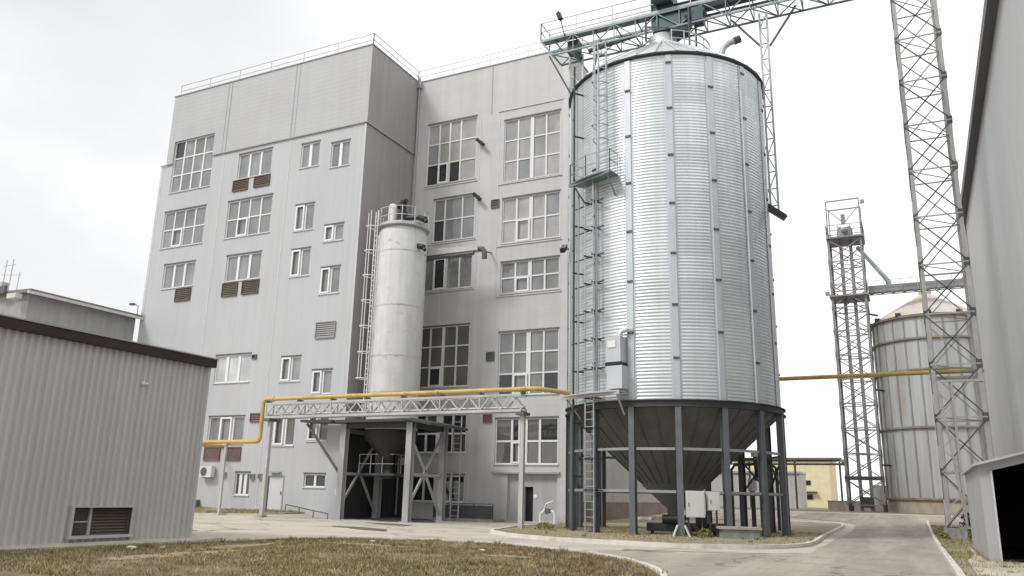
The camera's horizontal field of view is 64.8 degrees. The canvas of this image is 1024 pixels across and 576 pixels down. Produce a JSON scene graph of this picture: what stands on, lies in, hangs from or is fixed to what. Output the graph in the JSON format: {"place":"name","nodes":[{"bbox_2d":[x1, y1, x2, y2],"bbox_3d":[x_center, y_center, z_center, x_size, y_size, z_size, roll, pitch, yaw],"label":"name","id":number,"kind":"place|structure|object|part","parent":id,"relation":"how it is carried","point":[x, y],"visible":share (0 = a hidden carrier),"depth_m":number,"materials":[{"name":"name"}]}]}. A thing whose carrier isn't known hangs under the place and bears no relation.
{"place":"outdoors","nodes":[
{"label":"outdoors","id":0,"kind":"place"},
{"bbox_2d":[0,536,222,550],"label":"paving apron","id":1,"kind":"object","parent":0,"point":[95,543],"visible":0.61,"depth_m":21.39,"materials":[{"name":"concrete"}]},
{"bbox_2d":[194,507,304,513],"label":"verge","id":2,"kind":"structure","parent":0,"point":[295,512],"depth_m":48.05,"materials":[{"name":"soil"}]},
{"bbox_2d":[194,506,301,513],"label":"grass strip","id":3,"kind":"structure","parent":2,"relation":"on","point":[239,510],"depth_m":48.09,"materials":[{"name":"plant"}]},
{"bbox_2d":[0,535,668,575],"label":"lawn ground","id":4,"kind":"structure","parent":0,"point":[134,569],"depth_m":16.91,"materials":[{"name":"plant"}]},
{"bbox_2d":[98,550,240,559],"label":"bare soil","id":5,"kind":"structure","parent":4,"relation":"on","point":[146,556],"depth_m":18.18,"materials":[{"name":"brown soil"}]},
{"bbox_2d":[186,542,284,551],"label":"bare soil","id":6,"kind":"structure","parent":4,"relation":"on","point":[240,545],"depth_m":21.87,"materials":[{"name":"brown soil"}]},
{"bbox_2d":[333,542,407,546],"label":"bare soil","id":7,"kind":"structure","parent":4,"relation":"on","point":[368,544],"depth_m":23.67,"materials":[{"name":"brown soil"}]},
{"bbox_2d":[478,554,528,557],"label":"bare soil","id":8,"kind":"structure","parent":4,"relation":"on","point":[508,555],"depth_m":20.41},
{"bbox_2d":[0,0,983,500],"label":"sky","id":9,"kind":"structure","parent":0,"point":[88,88],"materials":[{"name":"white"}]},
{"bbox_2d":[192,508,960,554],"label":"yard paving","id":10,"kind":"structure","parent":0,"point":[250,527],"depth_m":34.21,"materials":[{"name":"concrete"}]},
{"bbox_2d":[0,314,218,545],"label":"corrugated shed","id":11,"kind":"structure","parent":10,"relation":"on","point":[99,441],"depth_m":22.17,"materials":[{"name":"grey metal"}]},
{"bbox_2d":[65,506,134,538],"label":"window","id":12,"kind":"structure","parent":11,"relation":"in","point":[91,522],"depth_m":22.15,"materials":[{"name":"metal"}]},
{"bbox_2d":[194,512,285,514],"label":"kerb","id":13,"kind":"structure","parent":10,"relation":"on","point":[238,513],"depth_m":46.44,"materials":[{"name":"concrete"}]},
{"bbox_2d":[334,526,386,530],"bbox_3d":[-6.567,10.668,35.847,1.339,0.001,5.363,11,-17,-34],"label":"puddle stain","id":14,"kind":"object","parent":10,"relation":"on","point":[366,528],"visible":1,"depth_m":35.70,"materials":[{"name":"grey concrete"}]},
{"bbox_2d":[300,416,467,521],"bbox_3d":[-7.719,10.655,48.255,8.900,6.200,5.000,-6,-16,26],"label":"loading frame","id":15,"kind":"object","parent":10,"relation":"on","point":[411,425],"visible":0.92,"depth_m":47.69,"materials":[{"name":"grey paint"}]},
{"bbox_2d":[355,205,429,469],"bbox_3d":[-7.199,2.974,50.007,3.380,16.170,3.660,-6,-16,26],"label":"white silo","id":16,"kind":"object","parent":15,"relation":"on","point":[395,340],"visible":0.91,"depth_m":49.15,"materials":[{"name":"paint"}]},
{"bbox_2d":[388,198,427,222],"bbox_3d":[-6.623,-4.841,51.542,2.812,1.896,0.850,-6,-16,26],"label":"dust filter","id":17,"kind":"object","parent":16,"relation":"on","point":[405,201],"visible":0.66,"depth_m":51.67,"materials":[{"name":"white paint"}]},
{"bbox_2d":[416,243,426,250],"bbox_3d":[-5.653,-2.547,50.331,0.813,0.625,0.340,-9,-18,35],"label":"pipe coupling","id":18,"kind":"object","parent":16,"relation":"attached to","point":[421,246],"visible":1,"depth_m":50.16,"materials":[{"name":"black metal"}]},
{"bbox_2d":[417,215,427,222],"bbox_3d":[-5.611,-4.339,50.791,0.813,0.625,0.340,-9,-18,35],"label":"pipe coupling","id":19,"kind":"object","parent":16,"relation":"attached to","point":[422,218],"visible":1,"depth_m":50.65,"materials":[{"name":"black metal"}]},
{"bbox_2d":[365,522,407,525],"bbox_3d":[-6.273,12.083,41.333,1.288,0.001,4.144,14,-19,-41],"label":"puddle stain","id":20,"kind":"object","parent":10,"relation":"on","point":[390,524],"visible":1,"depth_m":41.06,"materials":[{"name":"grey concrete"}]},
{"bbox_2d":[256,391,529,527],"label":"pipe bridge","id":21,"kind":"structure","parent":10,"relation":"on","point":[520,412],"depth_m":42.59,"materials":[{"name":"paint"}]},
{"bbox_2d":[268,406,525,415],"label":"service pipes","id":22,"kind":"object","parent":21,"relation":"in","point":[414,410],"visible":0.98,"depth_m":42.53,"materials":[{"name":"grey metal"}]},
{"bbox_2d":[352,518,435,521],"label":"oily floor","id":23,"kind":"structure","parent":10,"relation":"on","point":[400,519],"depth_m":48.04,"materials":[{"name":"grey concrete"}]},
{"bbox_2d":[532,522,555,529],"bbox_3d":[1.520,10.891,36.880,0.994,0.410,1.027,9,-16,-27],"label":"weed tuft","id":24,"kind":"object","parent":10,"relation":"on","point":[546,524],"visible":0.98,"depth_m":36.83,"materials":[{"name":"green plant"}]},
{"bbox_2d":[539,501,555,523],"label":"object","id":25,"kind":"object","parent":10,"relation":"on","point":[547,510],"visible":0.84,"depth_m":46.87,"materials":[{"name":"white paint"}]},
{"bbox_2d":[202,368,983,514],"bbox_3d":[1.627,8.774,44.695,44.116,8.327,11.819,-6,-16,26],"label":"gas pipe","id":26,"kind":"object","parent":10,"relation":"on","point":[215,443],"visible":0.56,"depth_m":43.74,"materials":[{"name":"yellow metal"}]},
{"bbox_2d":[638,514,723,535],"bbox_3d":[8.034,10.623,36.232,3.541,0.900,5.099,-6,-16,26],"label":"discharge conveyor","id":27,"kind":"object","parent":10,"relation":"on","point":[669,523],"visible":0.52,"depth_m":34.80,"materials":[{"name":"grey metal"}]},
{"bbox_2d":[697,528,711,537],"bbox_3d":[7.779,9.914,32.585,0.626,0.463,0.601,-6,-16,26],"label":"weed tuft","id":28,"kind":"object","parent":10,"relation":"on","point":[706,533],"visible":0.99,"depth_m":32.52,"materials":[{"name":"green plant"}]},
{"bbox_2d":[715,526,761,538],"bbox_3d":[9.276,10.048,33.075,1.689,0.500,1.240,0,-14,7],"label":"concrete pit","id":29,"kind":"object","parent":10,"relation":"on","point":[734,532],"visible":0.82,"depth_m":32.57,"materials":[{"name":"grey concrete"}]},
{"bbox_2d":[496,517,840,544],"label":"traffic island","id":30,"kind":"structure","parent":0,"point":[800,527],"depth_m":35.82,"materials":[{"name":"soil"}]},
{"bbox_2d":[495,522,823,544],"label":"island grass","id":31,"kind":"structure","parent":30,"relation":"on","point":[667,536],"depth_m":33.05,"materials":[{"name":"plant"}]},
{"bbox_2d":[561,29,793,537],"bbox_3d":[7.964,-1.206,41.450,10.724,26.400,11.346,-6,-16,26],"label":"grain silo","id":32,"kind":"object","parent":30,"relation":"on","point":[670,252],"visible":0.98,"depth_m":37.49,"materials":[{"name":"grey metal"}]},
{"bbox_2d":[560,244,568,252],"bbox_3d":[2.822,-2.083,42.624,0.441,0.666,0.893,-2,-15,14],"label":"silo floodlight","id":33,"kind":"object","parent":32,"relation":"attached to","point":[563,248],"visible":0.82,"depth_m":42.40,"materials":[{"name":"grey metal"}]},
{"bbox_2d":[549,45,599,263],"bbox_3d":[3.582,-7.584,45.439,3.192,12.637,0.702,-6,-16,26],"label":"catwalk mast","id":34,"kind":"object","parent":32,"relation":"attached to","point":[570,75],"visible":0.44,"depth_m":46.52,"materials":[{"name":"grey metal"}]},
{"bbox_2d":[540,0,852,65],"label":"conveyor catwalk","id":35,"kind":"object","parent":34,"relation":"on","point":[573,48],"visible":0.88,"depth_m":45.49,"materials":[{"name":"teal paint"}]},
{"bbox_2d":[556,11,564,35],"bbox_3d":[2.838,-15.498,47.358,0.486,1.594,0.300,-11,-19,40],"label":"catwalk floodlight","id":36,"kind":"object","parent":35,"relation":"attached to","point":[559,15],"visible":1,"depth_m":47.37,"materials":[{"name":"grey metal"}]},
{"bbox_2d":[605,327,632,389],"bbox_3d":[4.836,3.120,36.118,1.132,2.829,0.744,-9,-18,36],"label":"aeration fan box","id":37,"kind":"object","parent":32,"relation":"attached to","point":[617,366],"visible":0.99,"depth_m":35.89,"materials":[{"name":"grey metal"}]},
{"bbox_2d":[645,0,705,46],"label":"conveyor drive","id":38,"kind":"structure","parent":32,"relation":"on","point":[693,13],"depth_m":44.40,"materials":[{"name":"teal paint"}]},
{"bbox_2d":[719,35,741,53],"bbox_3d":[11.054,-12.048,40.923,1.170,1.576,0.380,-2,-15,11],"label":"roof vent","id":39,"kind":"object","parent":32,"relation":"on","point":[735,40],"visible":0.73,"depth_m":40.89,"materials":[{"name":"grey metal"}]},
{"bbox_2d":[731,5,795,220],"bbox_3d":[13.149,-8.941,41.282,3.373,11.662,0.350,-6,-16,26],"label":"catwalk mast","id":40,"kind":"object","parent":32,"relation":"attached to","point":[778,213],"visible":0.98,"depth_m":41.32,"materials":[{"name":"grey metal"}]},
{"bbox_2d":[685,491,704,534],"bbox_3d":[7.636,9.393,33.607,0.760,1.840,0.290,1,-14,2],"label":"control cabinet","id":41,"kind":"object","parent":30,"relation":"on","point":[694,503],"visible":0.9,"depth_m":33.58,"materials":[{"name":"metal"}]},
{"bbox_3d":[7.641,8.988,33.581,0.700,1.010,0.039,1,-14,2],"label":"door","id":42,"kind":"part","parent":41,"relation":"part of","materials":[{"name":"paint"}]},
{"bbox_2d":[706,492,719,536],"bbox_3d":[8.416,9.439,33.678,0.500,1.820,0.290,3,-14,-6],"label":"control cabinet","id":43,"kind":"object","parent":30,"relation":"on","point":[712,501],"visible":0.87,"depth_m":33.68,"materials":[{"name":"metal"}]},
{"bbox_3d":[8.443,8.895,33.689,0.440,0.700,0.039,3,-14,-6],"label":"door","id":44,"kind":"part","parent":43,"relation":"part of","materials":[{"name":"paint"}]},
{"bbox_2d":[730,453,781,530],"bbox_3d":[13.001,10.866,43.445,2.580,4.140,1.040,-6,-16,26],"label":"pipe manifold","id":45,"kind":"object","parent":30,"relation":"on","point":[752,487],"visible":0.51,"depth_m":43.51,"materials":[{"name":"paint"}]},
{"bbox_2d":[597,512,969,575],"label":"road","id":46,"kind":"structure","parent":0,"point":[883,545],"depth_m":23.31,"materials":[{"name":"concrete"}]},
{"bbox_2d":[623,549,799,553],"bbox_3d":[6.218,8.047,24.598,5.658,0.001,0.999,2,-14,-1],"label":"tar joint","id":47,"kind":"object","parent":46,"relation":"on","point":[716,552],"visible":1,"depth_m":24.54,"materials":[{"name":"grey asphalt"}]},
{"bbox_2d":[733,461,837,507],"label":"yellow building","id":48,"kind":"structure","parent":0,"point":[821,484],"depth_m":120.41,"materials":[{"name":"paint"}]},
{"bbox_2d":[705,506,962,515],"bbox_3d":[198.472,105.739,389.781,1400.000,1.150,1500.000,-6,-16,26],"label":"ground","id":49,"kind":"structure","parent":0,"point":[811,509],"depth_m":75.83,"materials":[{"name":"grey concrete"}]},
{"bbox_2d":[0,259,142,340],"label":"annex","id":50,"kind":"object","parent":49,"relation":"on","point":[43,306],"visible":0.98,"depth_m":54.23,"materials":[{"name":"grey metal"}]},
{"bbox_2d":[285,504,327,518],"bbox_3d":[-12.163,13.231,47.690,3.617,0.830,0.070,-8,-17,32],"label":"handrail","id":51,"kind":"object","parent":49,"relation":"on","point":[306,509],"visible":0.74,"depth_m":47.71,"materials":[{"name":"grey metal"}]},
{"bbox_2d":[137,33,685,523],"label":"factory building","id":52,"kind":"structure","parent":49,"relation":"on","point":[277,187],"depth_m":54.12,"materials":[{"name":"grey paint"}]},
{"bbox_2d":[160,260,195,289],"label":"window","id":53,"kind":"structure","parent":52,"relation":"in","point":[177,275],"depth_m":58.53,"materials":[{"name":"white plastic"}]},
{"bbox_2d":[159,204,206,249],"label":"window","id":54,"kind":"structure","parent":52,"relation":"in","point":[183,227],"depth_m":59.48,"materials":[{"name":"grey glass"}]},
{"bbox_2d":[168,133,214,193],"bbox_3d":[-23.967,-9.337,60.619,4.270,4.330,0.233,-6,-16,26],"label":"window","id":55,"kind":"structure","parent":52,"relation":"in","point":[192,167],"depth_m":60.71,"materials":[{"name":"grey glass"}]},
{"bbox_2d":[199,466,214,477],"bbox_3d":[-19.773,11.958,52.459,1.000,0.740,0.440,-6,-16,26],"label":"air conditioner","id":56,"kind":"object","parent":52,"relation":"attached to","point":[207,471],"visible":1,"depth_m":52.26,"materials":[{"name":"paint"}]},
{"bbox_2d":[208,415,244,439],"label":"window","id":57,"kind":"structure","parent":52,"relation":"in","point":[221,427],"depth_m":53.06,"materials":[{"name":"grey glass"}]},
{"bbox_2d":[212,352,251,383],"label":"window","id":58,"kind":"structure","parent":52,"relation":"in","point":[231,368],"depth_m":54.05,"materials":[{"name":"grey glass"}]},
{"bbox_2d":[232,471,250,495],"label":"window","id":59,"kind":"structure","parent":52,"relation":"in","point":[242,477],"depth_m":51.35,"materials":[{"name":"white plastic"}]},
{"bbox_2d":[223,250,261,282],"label":"window","id":60,"kind":"structure","parent":52,"relation":"in","point":[240,267],"depth_m":55.82,"materials":[{"name":"white plastic"}]},
{"bbox_2d":[223,193,272,239],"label":"window","id":61,"kind":"structure","parent":52,"relation":"in","point":[248,217],"depth_m":56.72,"materials":[{"name":"grey glass"}]},
{"bbox_2d":[249,474,254,478],"bbox_3d":[-16.402,11.878,50.914,0.330,0.330,0.179,-6,-16,26],"label":"junction box","id":62,"kind":"object","parent":52,"relation":"attached to","point":[251,476],"visible":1,"depth_m":50.83,"materials":[{"name":"grey metal"}]},
{"bbox_2d":[235,147,272,179],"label":"window","id":63,"kind":"structure","parent":52,"relation":"in","point":[254,164],"depth_m":57.72,"materials":[{"name":"grey glass"}]},
{"bbox_2d":[257,473,262,478],"bbox_3d":[-15.800,11.798,50.629,0.330,0.330,0.179,-6,-16,26],"label":"junction box","id":64,"kind":"object","parent":52,"relation":"attached to","point":[259,475],"visible":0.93,"depth_m":50.56,"materials":[{"name":"grey metal"}]},
{"bbox_2d":[266,476,282,509],"bbox_3d":[-14.653,12.764,49.963,1.200,2.150,0.095,-6,-16,26],"label":"door","id":65,"kind":"structure","parent":52,"relation":"in","point":[275,482],"depth_m":50.00,"materials":[{"name":"paint"}]},
{"bbox_2d":[271,419,294,446],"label":"window","id":66,"kind":"structure","parent":52,"relation":"in","point":[283,435],"depth_m":50.81,"materials":[{"name":"grey glass"}]},
{"bbox_2d":[278,355,301,382],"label":"window","id":67,"kind":"structure","parent":52,"relation":"in","point":[290,365],"depth_m":51.78,"materials":[{"name":"white plastic"}]},
{"bbox_2d":[288,246,310,277],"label":"window","id":68,"kind":"structure","parent":52,"relation":"in","point":[300,259],"depth_m":53.55,"materials":[{"name":"white plastic"}]},
{"bbox_2d":[292,201,314,232],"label":"window","id":69,"kind":"structure","parent":52,"relation":"in","point":[304,214],"depth_m":54.34,"materials":[{"name":"white plastic"}]},
{"bbox_2d":[298,139,320,169],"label":"window","id":70,"kind":"structure","parent":52,"relation":"in","point":[310,152],"depth_m":55.50,"materials":[{"name":"grey glass"}]},
{"bbox_2d":[302,472,325,487],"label":"window","id":71,"kind":"structure","parent":52,"relation":"in","point":[312,480],"depth_m":48.92,"materials":[{"name":"white plastic"}]},
{"bbox_2d":[305,418,328,441],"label":"window","id":72,"kind":"structure","parent":52,"relation":"in","point":[321,430],"depth_m":49.64,"materials":[{"name":"grey glass"}]},
{"bbox_2d":[309,368,332,394],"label":"window","id":73,"kind":"structure","parent":52,"relation":"in","point":[321,378],"depth_m":50.42,"materials":[{"name":"grey glass"}]},
{"bbox_2d":[318,264,340,294],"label":"window","id":74,"kind":"structure","parent":52,"relation":"in","point":[329,279],"depth_m":52.06,"materials":[{"name":"white plastic"}]},
{"bbox_2d":[322,222,343,242],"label":"window","id":75,"kind":"structure","parent":52,"relation":"in","point":[332,233],"depth_m":52.84,"materials":[{"name":"white plastic"}]},
{"bbox_2d":[328,138,350,168],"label":"window","id":76,"kind":"structure","parent":52,"relation":"in","point":[340,151],"depth_m":54.28,"materials":[{"name":"grey glass"}]},
{"bbox_2d":[412,473,464,502],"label":"window","id":77,"kind":"structure","parent":52,"relation":"in","point":[423,494],"depth_m":51.58,"materials":[{"name":"grey glass"}]},
{"bbox_2d":[414,415,465,453],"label":"window","id":78,"kind":"structure","parent":52,"relation":"in","point":[426,443],"depth_m":52.43,"materials":[{"name":"black glass"}]},
{"bbox_2d":[420,323,469,388],"bbox_3d":[-4.629,4.536,53.685,4.170,4.230,0.230,-6,-16,26],"label":"window","id":79,"kind":"structure","parent":52,"relation":"in","point":[445,350],"depth_m":53.66,"materials":[{"name":"grey glass"}]},
{"bbox_2d":[425,255,471,291],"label":"window","id":80,"kind":"structure","parent":52,"relation":"in","point":[456,272],"depth_m":55.05,"materials":[{"name":"grey glass"}]},
{"bbox_2d":[424,114,477,186],"bbox_3d":[-4.296,-9.709,57.340,4.170,4.850,0.230,-6,-16,26],"label":"window","id":81,"kind":"structure","parent":52,"relation":"in","point":[451,157],"depth_m":57.40,"materials":[{"name":"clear glass"}]},
{"bbox_2d":[431,192,475,242],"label":"window","id":82,"kind":"structure","parent":52,"relation":"in","point":[453,217],"depth_m":55.97,"materials":[{"name":"grey glass"}]},
{"bbox_2d":[426,246,491,260],"bbox_3d":[-3.502,-2.084,53.225,4.862,1.135,2.805,-6,-16,26],"label":"conveying pipe","id":83,"kind":"object","parent":52,"relation":"attached to","point":[440,253],"visible":0.89,"depth_m":52.20,"materials":[{"name":"grey metal"}]},
{"bbox_2d":[472,192,481,200],"bbox_3d":[-2.303,-6.190,55.057,0.739,0.711,0.471,-9,-18,35],"label":"wall floodlight","id":84,"kind":"object","parent":52,"relation":"attached to","point":[477,197],"depth_m":54.82,"materials":[{"name":"black plastic"}]},
{"bbox_2d":[476,138,484,146],"bbox_3d":[-2.123,-10.072,56.008,0.739,0.711,0.471,-9,-18,35],"label":"wall floodlight","id":85,"kind":"object","parent":52,"relation":"attached to","point":[479,141],"depth_m":55.77,"materials":[{"name":"black metal"}]},
{"bbox_2d":[493,416,558,464],"bbox_3d":[0.870,9.385,49.584,4.390,2.930,0.230,-6,-16,26],"label":"window","id":86,"kind":"structure","parent":52,"relation":"in","point":[541,439],"depth_m":49.58,"materials":[{"name":"grey glass"}]},
{"bbox_2d":[498,327,558,394],"bbox_3d":[1.012,4.656,50.782,4.320,4.190,0.230,-6,-16,26],"label":"window","id":87,"kind":"structure","parent":52,"relation":"in","point":[527,358],"depth_m":50.86,"materials":[{"name":"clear glass"}]},
{"bbox_2d":[499,255,559,294],"bbox_3d":[1.140,-0.815,52.186,4.320,2.270,0.230,-6,-16,26],"label":"window","id":88,"kind":"structure","parent":52,"relation":"in","point":[521,276],"depth_m":52.22,"materials":[{"name":"grey glass"}]},
{"bbox_2d":[526,487,532,520],"bbox_3d":[1.125,13.095,48.948,0.570,2.020,0.060,-6,-16,26],"label":"doorway","id":89,"kind":"structure","parent":52,"relation":"in","point":[529,490],"depth_m":48.95,"materials":[{"name":"black"}]},
{"bbox_2d":[500,189,560,244],"bbox_3d":[1.230,-4.645,53.170,4.320,3.300,0.233,-6,-16,26],"label":"window","id":90,"kind":"structure","parent":52,"relation":"in","point":[533,217],"depth_m":53.21,"materials":[{"name":"grey glass"}]},
{"bbox_2d":[502,108,560,182],"bbox_3d":[1.344,-9.535,54.424,4.320,4.700,0.230,-6,-16,26],"label":"window","id":91,"kind":"structure","parent":52,"relation":"in","point":[532,144],"depth_m":54.49,"materials":[{"name":"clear glass"}]},
{"bbox_2d":[352,537,666,575],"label":"kerb","id":92,"kind":"structure","parent":49,"relation":"on","point":[651,566],"depth_m":23.04,"materials":[{"name":"grey concrete"}]},
{"bbox_2d":[490,516,843,548],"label":"kerb","id":93,"kind":"structure","parent":49,"relation":"on","point":[817,540],"depth_m":28.39,"materials":[{"name":"grey concrete"}]},
{"bbox_2d":[704,471,807,507],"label":"grey outbuilding","id":94,"kind":"structure","parent":49,"relation":"on","point":[716,483],"depth_m":101.98,"materials":[{"name":"grey metal"}]},
{"bbox_2d":[730,458,846,508],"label":"pipe gantry","id":95,"kind":"object","parent":49,"relation":"on","point":[840,461],"visible":0.33,"depth_m":89.63,"materials":[{"name":"grey metal"}]},
{"bbox_2d":[825,197,887,511],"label":"elevator tower","id":96,"kind":"structure","parent":49,"relation":"on","point":[845,237],"depth_m":80.74,"materials":[{"name":"grey metal"}]},
{"bbox_2d":[856,246,971,295],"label":"transfer conveyor","id":97,"kind":"object","parent":96,"relation":"attached to","point":[890,288],"visible":0.71,"depth_m":80.27,"materials":[{"name":"grey metal"}]},
{"bbox_2d":[827,500,888,511],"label":"parapet","id":98,"kind":"structure","parent":49,"relation":"on","point":[836,505],"depth_m":84.60,"materials":[{"name":"concrete"}]},
{"bbox_2d":[873,485,887,510],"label":"white tank","id":99,"kind":"object","parent":49,"relation":"on","point":[877,490],"visible":0.37,"depth_m":81.06,"materials":[{"name":"paint"}]},
{"bbox_2d":[871,290,986,513],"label":"silo","id":100,"kind":"object","parent":49,"relation":"on","point":[910,450],"visible":0.57,"depth_m":76.08,"materials":[{"name":"metal"}]},
{"bbox_2d":[926,521,965,575],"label":"kerb","id":101,"kind":"structure","parent":49,"relation":"on","point":[955,568],"depth_m":23.24,"materials":[{"name":"grey concrete"}]},
{"bbox_2d":[944,527,968,539],"bbox_3d":[20.509,11.382,37.328,1.030,0.640,1.100,-6,-16,26],"label":"tower footing","id":102,"kind":"object","parent":49,"relation":"on","point":[957,533],"visible":0.79,"depth_m":36.87,"materials":[{"name":"grey concrete"}]},
{"bbox_2d":[890,0,992,528],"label":"lattice tower","id":103,"kind":"structure","parent":102,"relation":"on","point":[977,363],"depth_m":40.81,"materials":[{"name":"metal"}]},
{"bbox_2d":[929,375,974,380],"bbox_3d":[22.651,4.564,41.190,2.400,0.160,1.210,-6,-16,26],"label":"pipe rack","id":104,"kind":"object","parent":103,"relation":"attached to","point":[954,377],"visible":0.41,"depth_m":41.30,"materials":[{"name":"metal"}]},
{"bbox_2d":[929,522,1023,575],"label":"verge","id":105,"kind":"structure","parent":49,"relation":"on","point":[965,569],"depth_m":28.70,"materials":[{"name":"plant"}]},
{"bbox_2d":[939,532,950,539],"bbox_3d":[19.602,11.245,36.603,0.516,0.406,0.561,-6,-16,26],"label":"weed tuft","id":106,"kind":"object","parent":105,"relation":"on","point":[942,535],"visible":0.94,"depth_m":36.53,"materials":[{"name":"green plant"}]},
{"bbox_2d":[959,512,970,537],"bbox_3d":[22.443,11.644,39.560,1.082,1.329,1.169,1,-14,1],"label":"shrub","id":107,"kind":"object","parent":105,"relation":"on","point":[963,523],"visible":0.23,"depth_m":39.56,"materials":[{"name":"green plant"}]},
{"bbox_2d":[961,0,1023,457],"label":"clad hall","id":108,"kind":"structure","parent":49,"relation":"on","point":[992,194],"depth_m":38.62,"materials":[{"name":"grey metal"}]},
{"bbox_2d":[961,451,1023,561],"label":"lean to","id":109,"kind":"object","parent":49,"relation":"on","point":[995,491],"visible":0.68,"depth_m":27.32,"materials":[{"name":"grey paint"}]},
{"bbox_2d":[968,547,1023,575],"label":"path","id":110,"kind":"structure","parent":0,"point":[989,571],"depth_m":20.06,"materials":[{"name":"grey gravel"}]}
]}

